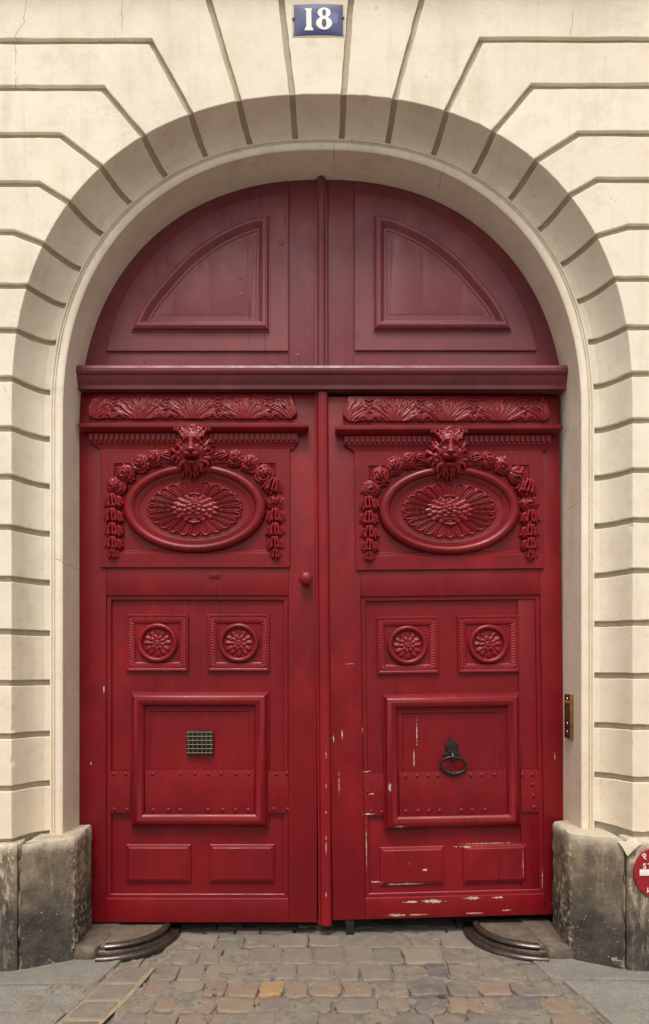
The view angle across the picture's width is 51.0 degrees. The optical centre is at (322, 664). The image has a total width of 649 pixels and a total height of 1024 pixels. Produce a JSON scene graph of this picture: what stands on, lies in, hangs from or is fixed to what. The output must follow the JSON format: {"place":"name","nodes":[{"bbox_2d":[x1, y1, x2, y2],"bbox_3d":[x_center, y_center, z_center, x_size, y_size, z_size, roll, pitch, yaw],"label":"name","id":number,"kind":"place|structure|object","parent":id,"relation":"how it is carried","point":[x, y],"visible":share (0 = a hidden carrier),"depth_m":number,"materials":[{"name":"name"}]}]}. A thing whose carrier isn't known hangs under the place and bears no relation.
{"place":"outdoors","nodes":[
{"label":"outdoors","id":0,"kind":"place"},
{"bbox_2d":[17,855,611,1023],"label":"cobbled crossing","id":1,"kind":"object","parent":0,"point":[392,971],"visible":0.45,"depth_m":3.16,"materials":[{"name":"stone"}]},
{"bbox_2d":[73,922,180,962],"bbox_3d":[-1.018,1.465,3.591,0.493,0.130,0.478,0,0,0],"label":"wheel guard","id":2,"kind":"object","parent":1,"relation":"on","point":[113,941],"visible":0.88,"depth_m":3.51,"materials":[{"name":"grey metal"}]},
{"bbox_2d":[463,916,572,962],"bbox_3d":[1.017,1.465,3.591,0.490,0.130,0.478,0,0,0],"label":"wheel guard","id":3,"kind":"object","parent":1,"relation":"on","point":[531,939],"visible":0.9,"depth_m":3.53,"materials":[{"name":"grey metal"}]},
{"bbox_2d":[0,958,648,1023],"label":"pavement","id":4,"kind":"structure","parent":0,"point":[622,997],"depth_m":3.09,"materials":[{"name":"grey stone"}]},
{"bbox_2d":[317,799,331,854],"bbox_3d":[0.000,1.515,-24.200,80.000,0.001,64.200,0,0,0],"label":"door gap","id":5,"kind":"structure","parent":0,"point":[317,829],"depth_m":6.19,"materials":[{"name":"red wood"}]},
{"bbox_2d":[0,0,648,971],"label":"stone facade","id":6,"kind":"structure","parent":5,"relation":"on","point":[518,130],"depth_m":3.34,"materials":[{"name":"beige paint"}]},
{"bbox_2d":[78,391,331,925],"bbox_3d":[-0.643,-0.034,3.667,1.394,2.880,0.156,0,0,0],"label":"door leaf","id":7,"kind":"object","parent":6,"relation":"attached to","point":[204,690],"visible":1,"depth_m":3.70,"materials":[{"name":"red paint"}]},
{"bbox_2d":[292,4,344,37],"bbox_3d":[-0.018,-3.145,3.316,0.256,0.165,0.012,0,0,0],"label":"house number plaque","id":8,"kind":"object","parent":6,"relation":"attached to","point":[318,20],"visible":1,"depth_m":3.31,"materials":[{"name":"blue ceramic"}]},
{"bbox_2d":[76,176,567,394],"bbox_3d":[0.002,-2.064,3.666,2.682,1.164,0.128,0,0,0],"label":"arched transom","id":9,"kind":"object","parent":6,"relation":"attached to","point":[225,294],"visible":0.98,"depth_m":3.69,"materials":[{"name":"red paint"}]},
{"bbox_2d":[328,396,562,934],"bbox_3d":[0.679,-0.003,3.673,1.279,2.924,0.156,-1,0,-2],"label":"door leaf","id":10,"kind":"object","parent":6,"relation":"attached to","point":[446,700],"visible":1,"depth_m":3.70,"materials":[{"name":"red paint"}]},
{"bbox_2d":[564,694,573,738],"bbox_3d":[1.311,0.273,3.619,0.025,0.235,0.083,0,0,0],"label":"entry panel","id":11,"kind":"object","parent":6,"relation":"attached to","point":[568,716],"visible":1,"depth_m":3.58,"materials":[{"name":"gold metal"}]},
{"bbox_2d":[633,848,648,896],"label":"round sign","id":12,"kind":"object","parent":6,"relation":"attached to","point":[641,872],"visible":1,"depth_m":3.26,"materials":[{"name":"red metal"}]}
]}

